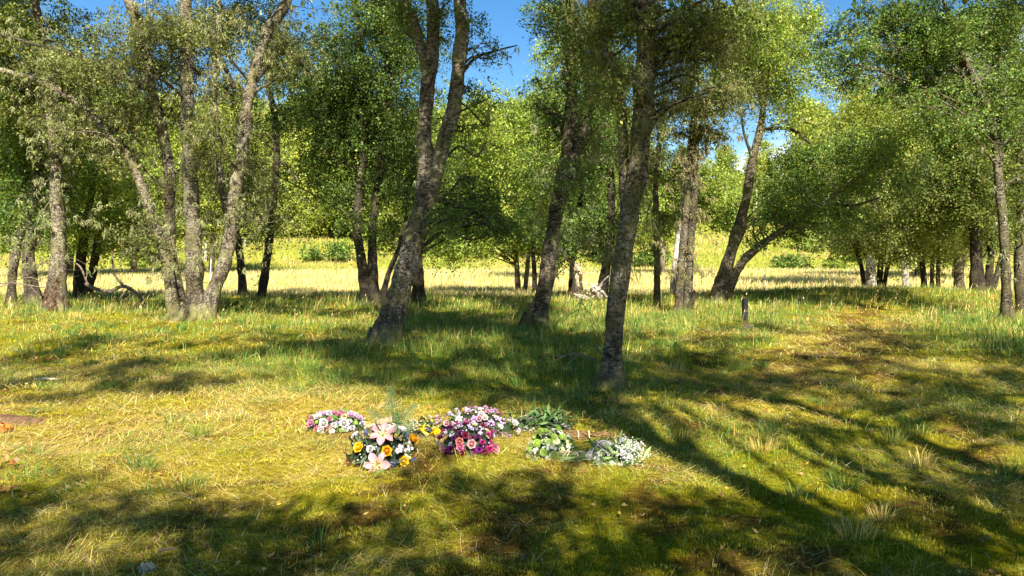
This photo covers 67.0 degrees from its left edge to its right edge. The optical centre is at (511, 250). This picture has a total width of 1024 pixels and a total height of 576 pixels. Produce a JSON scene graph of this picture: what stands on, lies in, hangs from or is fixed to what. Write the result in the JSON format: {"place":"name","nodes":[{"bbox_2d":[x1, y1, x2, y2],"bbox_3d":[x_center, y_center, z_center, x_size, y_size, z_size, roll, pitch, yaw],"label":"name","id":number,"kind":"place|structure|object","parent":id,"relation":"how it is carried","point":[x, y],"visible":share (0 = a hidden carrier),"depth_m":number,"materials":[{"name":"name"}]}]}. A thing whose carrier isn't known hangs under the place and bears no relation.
{"place":"outdoors","nodes":[
{"label":"outdoors","id":0,"kind":"place"},
{"bbox_2d":[0,214,1013,296],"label":"meadow grass","id":1,"kind":"structure","parent":0,"point":[349,276],"depth_m":51.98,"materials":[{"name":"yellow plant"}]},
{"bbox_2d":[0,180,1023,575],"bbox_3d":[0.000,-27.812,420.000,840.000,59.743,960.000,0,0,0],"label":"ground","id":2,"kind":"structure","parent":0,"point":[656,538],"depth_m":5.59,"materials":[{"name":"green plant"}]},
{"bbox_2d":[0,422,13,431],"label":"fallen leaves","id":3,"kind":"object","parent":2,"relation":"on","point":[6,426],"visible":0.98,"depth_m":6.77,"materials":[{"name":"orange plant"}]},
{"bbox_2d":[0,483,18,492],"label":"fallen leaves","id":4,"kind":"object","parent":2,"relation":"on","point":[7,488],"visible":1,"depth_m":5.15,"materials":[{"name":"brown plant"}]},
{"bbox_2d":[0,454,19,468],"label":"fallen leaves","id":5,"kind":"object","parent":2,"relation":"on","point":[12,461],"visible":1,"depth_m":5.61,"materials":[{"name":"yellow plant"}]},
{"bbox_2d":[0,235,41,252],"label":"hillside tree","id":6,"kind":"object","parent":2,"relation":"on","point":[3,243],"visible":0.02,"depth_m":87.72,"materials":[{"name":"green plant"}]},
{"bbox_2d":[0,277,45,292],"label":"fallen branch","id":7,"kind":"object","parent":2,"relation":"on","point":[12,282],"visible":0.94,"depth_m":20.99,"materials":[{"name":"wood"}]},
{"bbox_2d":[0,414,48,425],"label":"bare earth","id":8,"kind":"structure","parent":2,"relation":"on","point":[9,417],"depth_m":7.22,"materials":[{"name":"soil"}]},
{"bbox_2d":[0,81,85,304],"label":"birch tree","id":9,"kind":"object","parent":2,"relation":"on","point":[8,212],"visible":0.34,"depth_m":22.65,"materials":[{"name":"green plant"}]},
{"bbox_2d":[34,377,61,380],"bbox_3d":[-5.715,1.582,9.537,0.366,0.036,0.049,0,0,8],"label":"fallen branch","id":10,"kind":"object","parent":2,"relation":"on","point":[46,379],"visible":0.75,"depth_m":9.53,"materials":[{"name":"grey wood"}]},
{"bbox_2d":[0,84,123,278],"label":"meadow tree","id":11,"kind":"object","parent":2,"relation":"on","point":[10,254],"visible":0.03,"depth_m":51.84,"materials":[{"name":"green plant"}]},
{"bbox_2d":[0,82,128,305],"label":"birch tree","id":12,"kind":"object","parent":2,"relation":"on","point":[28,256],"visible":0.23,"depth_m":22.47,"materials":[{"name":"green plant"}]},
{"bbox_2d":[0,0,178,312],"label":"birch tree","id":13,"kind":"object","parent":2,"relation":"on","point":[56,296],"visible":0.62,"depth_m":19.09,"materials":[{"name":"green plant"}]},
{"bbox_2d":[7,83,176,274],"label":"meadow tree","id":14,"kind":"object","parent":2,"relation":"on","point":[69,268],"visible":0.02,"depth_m":57.72,"materials":[{"name":"green plant"}]},
{"bbox_2d":[69,251,146,306],"bbox_3d":[-11.488,0.833,21.926,2.283,1.667,0.266,0,0,0],"label":"fallen branch","id":15,"kind":"object","parent":2,"relation":"on","point":[127,287],"visible":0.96,"depth_m":21.97,"materials":[{"name":"wood"}]},
{"bbox_2d":[40,111,182,299],"bbox_3d":[-13.027,-1.587,26.281,6.370,6.812,5.742,0,0,43],"label":"birch tree","id":16,"kind":"object","parent":2,"relation":"on","point":[126,189],"visible":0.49,"depth_m":25.61,"materials":[{"name":"green plant"}]},
{"bbox_2d":[116,242,156,267],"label":"broom bush","id":17,"kind":"object","parent":2,"relation":"on","point":[145,260],"visible":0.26,"depth_m":78.85,"materials":[{"name":"green plant"}]},
{"bbox_2d":[80,74,208,275],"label":"meadow tree","id":18,"kind":"object","parent":2,"relation":"on","point":[133,270],"visible":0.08,"depth_m":60.45,"materials":[{"name":"green plant"}]},
{"bbox_2d":[137,562,155,573],"bbox_3d":[-1.832,1.597,3.879,0.095,0.070,0.068,0,0,0],"label":"lichen clump","id":19,"kind":"object","parent":2,"relation":"on","point":[149,566],"visible":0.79,"depth_m":3.87,"materials":[{"name":"grey plant"}]},
{"bbox_2d":[158,547,175,552],"bbox_3d":[-1.831,1.584,4.103,0.090,0.017,0.017,0,0,-28],"label":"fallen branch","id":20,"kind":"object","parent":2,"relation":"on","point":[166,549],"visible":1,"depth_m":4.10,"materials":[{"name":"brown wood"}]},
{"bbox_2d":[155,89,185,239],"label":"hillside tree","id":21,"kind":"object","parent":2,"relation":"on","point":[176,145],"visible":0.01,"depth_m":93.85,"materials":[{"name":"green plant"}]},
{"bbox_2d":[0,0,344,321],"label":"birch tree","id":22,"kind":"object","parent":2,"relation":"on","point":[183,34],"visible":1,"depth_m":16.70,"materials":[{"name":"green plant"}]},
{"bbox_2d":[181,183,222,262],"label":"hillside tree","id":23,"kind":"object","parent":2,"relation":"on","point":[204,243],"visible":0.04,"depth_m":82.49,"materials":[{"name":"green plant"}]},
{"bbox_2d":[148,72,308,272],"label":"meadow tree","id":24,"kind":"object","parent":2,"relation":"on","point":[211,257],"visible":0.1,"depth_m":63.45,"materials":[{"name":"green plant"}]},
{"bbox_2d":[175,143,289,296],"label":"birch tree","id":25,"kind":"object","parent":2,"relation":"on","point":[242,286],"visible":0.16,"depth_m":26.99,"materials":[{"name":"green plant"}]},
{"bbox_2d":[207,97,294,246],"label":"hillside tree","id":26,"kind":"object","parent":2,"relation":"on","point":[281,168],"visible":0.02,"depth_m":92.90,"materials":[{"name":"green plant"}]},
{"bbox_2d":[239,93,270,217],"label":"hillside tree","id":27,"kind":"object","parent":2,"relation":"on","point":[264,117],"visible":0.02,"depth_m":107.58,"materials":[{"name":"green plant"}]},
{"bbox_2d":[206,0,330,299],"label":"birch tree","id":28,"kind":"object","parent":2,"relation":"on","point":[263,281],"visible":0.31,"depth_m":25.69,"materials":[{"name":"green plant"}]},
{"bbox_2d":[262,150,308,231],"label":"hillside tree","id":29,"kind":"object","parent":2,"relation":"on","point":[282,203],"depth_m":104.90,"materials":[{"name":"green plant"}]},
{"bbox_2d":[279,158,326,232],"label":"hillside tree","id":30,"kind":"object","parent":2,"relation":"on","point":[296,191],"visible":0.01,"depth_m":103.12,"materials":[{"name":"green plant"}]},
{"bbox_2d":[296,237,354,262],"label":"broom bush","id":31,"kind":"object","parent":2,"relation":"on","point":[334,253],"visible":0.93,"depth_m":83.33,"materials":[{"name":"green plant"}]},
{"bbox_2d":[201,0,452,305],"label":"birch tree","id":32,"kind":"object","parent":2,"relation":"on","point":[358,74],"visible":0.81,"depth_m":22.67,"materials":[{"name":"green plant"}]},
{"bbox_2d":[295,408,368,432],"bbox_3d":[-1.565,1.486,6.787,0.643,0.220,0.362,0,0,0],"label":"flower spray","id":33,"kind":"object","parent":2,"relation":"on","point":[342,421],"visible":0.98,"depth_m":6.70,"materials":[{"name":"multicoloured plant"}]},
{"bbox_2d":[255,70,411,238],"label":"meadow tree","id":34,"kind":"object","parent":2,"relation":"on","point":[315,225],"visible":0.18,"depth_m":96.25,"materials":[{"name":"green plant"}]},
{"bbox_2d":[318,94,385,239],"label":"hillside tree","id":35,"kind":"object","parent":2,"relation":"on","point":[330,217],"visible":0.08,"depth_m":93.72,"materials":[{"name":"green plant"}]},
{"bbox_2d":[343,421,418,472],"bbox_3d":[-0.991,1.450,5.823,0.591,0.397,0.603,0,0,0],"label":"flower spray","id":36,"kind":"object","parent":2,"relation":"on","point":[381,446],"visible":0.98,"depth_m":5.69,"materials":[{"name":"multicoloured plant"}]},
{"bbox_2d":[377,416,392,424],"bbox_3d":[-1.022,1.364,6.216,0.128,0.069,0.096,0,0,0],"label":"hessian wrap","id":37,"kind":"object","parent":2,"relation":"on","point":[380,421],"visible":0.95,"depth_m":6.19,"materials":[{"name":"beige fabric"}]},
{"bbox_2d":[367,148,417,256],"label":"hillside tree","id":38,"kind":"object","parent":2,"relation":"on","point":[389,213],"visible":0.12,"depth_m":87.95,"materials":[{"name":"green plant"}]},
{"bbox_2d":[367,386,422,436],"bbox_3d":[-0.978,1.359,6.510,0.510,0.440,0.175,0,0,0],"label":"fern","id":39,"kind":"object","parent":2,"relation":"on","point":[396,422],"visible":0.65,"depth_m":6.50,"materials":[{"name":"green plant"}]},
{"bbox_2d":[379,108,426,242],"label":"hillside tree","id":40,"kind":"object","parent":2,"relation":"on","point":[392,200],"visible":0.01,"depth_m":95.79,"materials":[{"name":"green plant"}]},
{"bbox_2d":[344,90,483,302],"bbox_3d":[-3.006,-1.823,24.887,4.504,7.235,6.419,0,0,0],"label":"birch tree","id":41,"kind":"object","parent":2,"relation":"on","point":[418,286],"visible":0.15,"depth_m":23.81,"materials":[{"name":"green plant"}]},
{"bbox_2d":[406,415,440,437],"bbox_3d":[-0.748,1.508,6.560,0.325,0.204,0.334,0,0,0],"label":"flower posy","id":42,"kind":"object","parent":2,"relation":"on","point":[427,428],"visible":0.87,"depth_m":6.50,"materials":[{"name":"yellow plant"}]},
{"bbox_2d":[321,0,526,344],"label":"birch tree","id":43,"kind":"object","parent":2,"relation":"on","point":[389,323],"visible":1,"depth_m":13.31,"materials":[{"name":"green plant"}]},
{"bbox_2d":[428,166,455,251],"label":"hillside tree","id":44,"kind":"object","parent":2,"relation":"on","point":[441,193],"visible":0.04,"depth_m":88.97,"materials":[{"name":"green plant"}]},
{"bbox_2d":[433,137,465,194],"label":"hillside tree","id":45,"kind":"object","parent":2,"relation":"on","point":[450,161],"visible":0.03,"depth_m":93.59,"materials":[{"name":"green plant"}]},
{"bbox_2d":[436,420,499,457],"bbox_3d":[-0.346,1.468,6.050,0.502,0.296,0.418,0,0,0],"label":"flower posy","id":46,"kind":"object","parent":2,"relation":"on","point":[467,439],"visible":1,"depth_m":5.95,"materials":[{"name":"pink plant"}]},
{"bbox_2d":[429,402,522,438],"bbox_3d":[-0.320,1.454,6.593,0.820,0.316,0.432,0,0,0],"label":"flower spray","id":47,"kind":"object","parent":2,"relation":"on","point":[496,425],"visible":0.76,"depth_m":6.52,"materials":[{"name":"multicoloured plant"}]},
{"bbox_2d":[453,163,501,258],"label":"hillside tree","id":48,"kind":"object","parent":2,"relation":"on","point":[474,234],"visible":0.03,"depth_m":83.61,"materials":[{"name":"green plant"}]},
{"bbox_2d":[391,68,601,291],"bbox_3d":[-0.200,-2.566,31.601,10.291,9.142,7.495,0,0,0],"label":"birch tree","id":49,"kind":"object","parent":2,"relation":"on","point":[498,133],"visible":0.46,"depth_m":30.34,"materials":[{"name":"green plant"}]},
{"bbox_2d":[0,277,1023,362],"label":"long grass","id":50,"kind":"structure","parent":2,"relation":"on","point":[347,299],"depth_m":22.26,"materials":[{"name":"plant"}]},
{"bbox_2d":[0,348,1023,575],"bbox_3d":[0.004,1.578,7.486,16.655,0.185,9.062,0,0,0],"label":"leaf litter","id":51,"kind":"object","parent":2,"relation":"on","point":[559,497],"visible":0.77,"depth_m":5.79,"materials":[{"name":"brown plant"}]},
{"bbox_2d":[505,201,563,295],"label":"birch tree","id":52,"kind":"object","parent":2,"relation":"on","point":[534,275],"visible":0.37,"depth_m":29.38,"materials":[{"name":"green plant"}]},
{"bbox_2d":[502,400,577,434],"bbox_3d":[0.243,1.498,6.843,0.700,0.375,0.463,0,0,0],"label":"flower spray","id":53,"kind":"object","parent":2,"relation":"on","point":[547,419],"visible":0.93,"depth_m":6.78,"materials":[{"name":"green plant"}]},
{"bbox_2d":[505,33,602,278],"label":"meadow tree","id":54,"kind":"object","parent":2,"relation":"on","point":[543,79],"visible":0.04,"depth_m":47.91,"materials":[{"name":"green plant"}]},
{"bbox_2d":[525,427,589,461],"bbox_3d":[0.391,1.490,5.928,0.598,0.252,0.357,0,0,15],"label":"flower posy","id":55,"kind":"object","parent":2,"relation":"on","point":[552,442],"visible":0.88,"depth_m":5.86,"materials":[{"name":"green plant"}]},
{"bbox_2d":[504,74,619,297],"bbox_3d":[2.388,-2.438,25.955,4.578,8.367,5.634,0,0,32],"label":"birch tree","id":56,"kind":"object","parent":2,"relation":"on","point":[601,212],"visible":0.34,"depth_m":25.08,"materials":[{"name":"green plant"}]},
{"bbox_2d":[541,348,596,374],"bbox_3d":[0.616,1.455,10.166,0.818,0.332,0.605,0,0,-41],"label":"fallen branch","id":57,"kind":"object","parent":2,"relation":"on","point":[562,356],"visible":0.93,"depth_m":10.27,"materials":[{"name":"wood"}]},
{"bbox_2d":[570,261,583,300],"bbox_3d":[2.094,1.016,24.808,0.616,1.369,0.488,0,0,0],"label":"tree stump","id":58,"kind":"object","parent":2,"relation":"on","point":[577,287],"visible":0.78,"depth_m":24.66,"materials":[{"name":"wood"}]},
{"bbox_2d":[492,0,662,329],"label":"birch tree","id":59,"kind":"object","parent":2,"relation":"on","point":[572,143],"visible":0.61,"depth_m":15.97,"materials":[{"name":"green plant"}]},
{"bbox_2d":[564,174,606,241],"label":"hillside tree","id":60,"kind":"object","parent":2,"relation":"on","point":[587,207],"visible":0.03,"depth_m":91.68,"materials":[{"name":"green plant"}]},
{"bbox_2d":[562,423,612,439],"bbox_3d":[0.620,1.527,6.552,0.457,0.144,0.229,0,0,0],"label":"wicker sheaf","id":61,"kind":"object","parent":2,"relation":"on","point":[580,435],"visible":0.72,"depth_m":6.52,"materials":[{"name":"wicker"}]},
{"bbox_2d":[574,276,607,299],"bbox_3d":[2.627,1.196,24.419,1.119,1.009,1.246,0,0,18],"label":"root tangle","id":62,"kind":"object","parent":2,"relation":"on","point":[593,289],"visible":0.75,"depth_m":24.17,"materials":[{"name":"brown wood"}]},
{"bbox_2d":[558,430,650,467],"bbox_3d":[0.691,1.513,5.721,0.670,0.360,0.428,0,0,-18],"label":"bouquet","id":63,"kind":"object","parent":2,"relation":"on","point":[619,450],"visible":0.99,"depth_m":5.68,"materials":[{"name":"white plant"}]},
{"bbox_2d":[542,7,668,298],"bbox_3d":[3.088,-2.797,24.971,3.781,9.061,5.652,0,0,16],"label":"birch tree","id":64,"kind":"object","parent":2,"relation":"on","point":[603,275],"visible":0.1,"depth_m":24.48,"materials":[{"name":"green plant"}]},
{"bbox_2d":[587,170,639,263],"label":"hillside tree","id":65,"kind":"object","parent":2,"relation":"on","point":[606,205],"visible":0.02,"depth_m":81.82,"materials":[{"name":"green plant"}]},
{"bbox_2d":[614,97,684,307],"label":"birch tree","id":66,"kind":"object","parent":2,"relation":"on","point":[654,180],"visible":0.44,"depth_m":21.92,"materials":[{"name":"green plant"}]},
{"bbox_2d":[516,0,787,393],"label":"birch tree","id":67,"kind":"object","parent":2,"relation":"on","point":[709,30],"visible":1,"depth_m":8.91,"materials":[{"name":"green plant"}]},
{"bbox_2d":[633,242,671,266],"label":"broom bush","id":68,"kind":"object","parent":2,"relation":"on","point":[649,259],"visible":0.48,"depth_m":78.99,"materials":[{"name":"green plant"}]},
{"bbox_2d":[669,143,687,191],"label":"hillside tree","id":69,"kind":"object","parent":2,"relation":"on","point":[681,145],"visible":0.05,"depth_m":135.08,"materials":[{"name":"green plant"}]},
{"bbox_2d":[647,142,727,294],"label":"birch tree","id":70,"kind":"object","parent":2,"relation":"on","point":[677,241],"visible":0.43,"depth_m":27.15,"materials":[{"name":"green plant"}]},
{"bbox_2d":[674,146,704,194],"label":"hillside tree","id":71,"kind":"object","parent":2,"relation":"on","point":[684,155],"visible":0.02,"depth_m":113.95,"materials":[{"name":"green plant"}]},
{"bbox_2d":[607,150,780,274],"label":"meadow tree","id":72,"kind":"object","parent":2,"relation":"on","point":[707,172],"visible":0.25,"depth_m":61.98,"materials":[{"name":"green plant"}]},
{"bbox_2d":[652,60,776,313],"bbox_3d":[5.287,-1.667,20.294,3.158,6.904,4.771,0,0,24],"label":"birch tree","id":73,"kind":"object","parent":2,"relation":"on","point":[684,271],"visible":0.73,"depth_m":19.70,"materials":[{"name":"green plant"}]},
{"bbox_2d":[711,142,743,205],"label":"hillside tree","id":74,"kind":"object","parent":2,"relation":"on","point":[727,158],"visible":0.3,"depth_m":118.99,"materials":[{"name":"green plant"}]},
{"bbox_2d":[714,144,740,183],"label":"hillside tree","id":75,"kind":"object","parent":2,"relation":"on","point":[735,161],"visible":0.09,"depth_m":151.53,"materials":[{"name":"green plant"}]},
{"bbox_2d":[720,168,755,226],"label":"hillside tree","id":76,"kind":"object","parent":2,"relation":"on","point":[739,175],"visible":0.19,"depth_m":103.48,"materials":[{"name":"green plant"}]},
{"bbox_2d":[742,298,747,322],"bbox_3d":[5.244,1.369,17.400,0.105,0.600,0.105,0,0,-7],"label":"marker post","id":77,"kind":"object","parent":2,"relation":"on","point":[745,304],"visible":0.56,"depth_m":17.35,"materials":[{"name":"grey wood"}]},
{"bbox_2d":[740,324,752,330],"bbox_3d":[4.820,1.579,15.899,0.275,0.140,0.083,0,0,0],"label":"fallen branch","id":78,"kind":"object","parent":2,"relation":"on","point":[749,325],"visible":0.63,"depth_m":15.88,"materials":[{"name":"brown wood"}]},
{"bbox_2d":[742,150,771,224],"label":"hillside tree","id":79,"kind":"object","parent":2,"relation":"on","point":[761,163],"visible":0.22,"depth_m":108.41,"materials":[{"name":"green plant"}]},
{"bbox_2d":[740,137,780,201],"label":"hillside tree","id":80,"kind":"object","parent":2,"relation":"on","point":[766,145],"visible":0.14,"depth_m":133.12,"materials":[{"name":"green plant"}]},
{"bbox_2d":[753,156,779,211],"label":"hillside tree","id":81,"kind":"object","parent":2,"relation":"on","point":[769,171],"visible":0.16,"depth_m":114.37,"materials":[{"name":"green plant"}]},
{"bbox_2d":[768,249,813,269],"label":"broom bush","id":82,"kind":"object","parent":2,"relation":"on","point":[787,261],"visible":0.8,"depth_m":79.73,"materials":[{"name":"green plant"}]},
{"bbox_2d":[770,95,837,228],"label":"hillside tree","id":83,"kind":"object","parent":2,"relation":"on","point":[812,129],"visible":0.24,"depth_m":103.81,"materials":[{"name":"green plant"}]},
{"bbox_2d":[796,260,816,269],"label":"broom bush","id":84,"kind":"object","parent":2,"relation":"on","point":[803,265],"visible":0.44,"depth_m":76.66,"materials":[{"name":"green plant"}]},
{"bbox_2d":[783,230,830,254],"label":"broom bush","id":85,"kind":"object","parent":2,"relation":"on","point":[807,244],"visible":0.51,"depth_m":91.81,"materials":[{"name":"green plant"}]},
{"bbox_2d":[781,96,833,165],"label":"hillside tree","id":86,"kind":"object","parent":2,"relation":"on","point":[786,137],"visible":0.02,"depth_m":130.18,"materials":[{"name":"green plant"}]},
{"bbox_2d":[782,189,867,285],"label":"birch tree","id":87,"kind":"object","parent":2,"relation":"on","point":[862,273],"visible":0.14,"depth_m":29.35,"materials":[{"name":"green plant"}]},
{"bbox_2d":[816,103,839,140],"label":"hillside tree","id":88,"kind":"object","parent":2,"relation":"on","point":[833,116],"visible":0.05,"depth_m":134.60,"materials":[{"name":"green plant"}]},
{"bbox_2d":[690,0,973,302],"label":"birch tree","id":89,"kind":"object","parent":2,"relation":"on","point":[779,30],"visible":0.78,"depth_m":23.44,"materials":[{"name":"green plant"}]},
{"bbox_2d":[820,254,848,269],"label":"broom bush","id":90,"kind":"object","parent":2,"relation":"on","point":[839,264],"visible":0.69,"depth_m":75.69,"materials":[{"name":"green plant"}]},
{"bbox_2d":[831,103,862,169],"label":"hillside tree","id":91,"kind":"object","parent":2,"relation":"on","point":[841,116],"visible":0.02,"depth_m":115.25,"materials":[{"name":"green plant"}]},
{"bbox_2d":[828,246,877,262],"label":"broom bush","id":92,"kind":"object","parent":2,"relation":"on","point":[850,256],"visible":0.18,"depth_m":84.10,"materials":[{"name":"green plant"}]},
{"bbox_2d":[804,171,954,286],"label":"birch tree","id":93,"kind":"object","parent":2,"relation":"on","point":[869,254],"visible":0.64,"depth_m":28.28,"materials":[{"name":"green plant"}]},
{"bbox_2d":[836,165,951,277],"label":"meadow tree","id":94,"kind":"object","parent":2,"relation":"on","point":[915,272],"depth_m":55.85,"materials":[{"name":"green plant"}]},
{"bbox_2d":[839,192,952,286],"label":"birch tree","id":95,"kind":"object","parent":2,"relation":"on","point":[881,277],"visible":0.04,"depth_m":29.92,"materials":[{"name":"green plant"}]},
{"bbox_2d":[803,54,1012,286],"bbox_3d":[20.931,-4.135,40.562,13.281,12.589,7.868,0,0,-26],"label":"birch tree","id":96,"kind":"object","parent":2,"relation":"on","point":[852,109],"visible":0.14,"depth_m":38.67,"materials":[{"name":"green plant"}]},
{"bbox_2d":[798,0,1023,320],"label":"birch tree","id":97,"kind":"object","parent":2,"relation":"on","point":[932,35],"visible":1,"depth_m":17.51,"materials":[{"name":"green plant"}]},
{"bbox_2d":[855,154,969,286],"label":"birch tree","id":98,"kind":"object","parent":2,"relation":"on","point":[923,271],"visible":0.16,"depth_m":28.88,"materials":[{"name":"green plant"}]},
{"bbox_2d":[846,64,1016,291],"bbox_3d":[16.089,-2.258,27.276,9.568,8.098,4.939,0,0,-33],"label":"birch tree","id":99,"kind":"object","parent":2,"relation":"on","point":[974,209],"visible":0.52,"depth_m":26.20,"materials":[{"name":"green plant"}]},
{"bbox_2d":[894,222,969,287],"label":"birch tree","id":100,"kind":"object","parent":2,"relation":"on","point":[950,260],"visible":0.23,"depth_m":30.57,"materials":[{"name":"green plant"}]},
{"bbox_2d":[852,161,1015,278],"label":"meadow tree","id":101,"kind":"object","parent":2,"relation":"on","point":[967,253],"depth_m":49.92,"materials":[{"name":"green plant"}]},
{"bbox_2d":[882,155,1011,288],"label":"birch tree","id":102,"kind":"object","parent":2,"relation":"on","point":[957,280],"visible":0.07,"depth_m":31.84,"materials":[{"name":"green plant"}]},
{"bbox_2d":[901,0,1023,314],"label":"birch tree","id":103,"kind":"object","parent":2,"relation":"on","point":[1017,221],"visible":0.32,"depth_m":19.28,"materials":[{"name":"green plant"}]},
{"bbox_2d":[954,156,1015,290],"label":"birch tree","id":104,"kind":"object","parent":2,"relation":"on","point":[991,278],"visible":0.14,"depth_m":27.11,"materials":[{"name":"green plant"}]},
{"bbox_2d":[0,0,1023,178],"label":"sky","id":105,"kind":"structure","parent":0,"point":[505,16],"materials":[{"name":"blue"}]}
]}

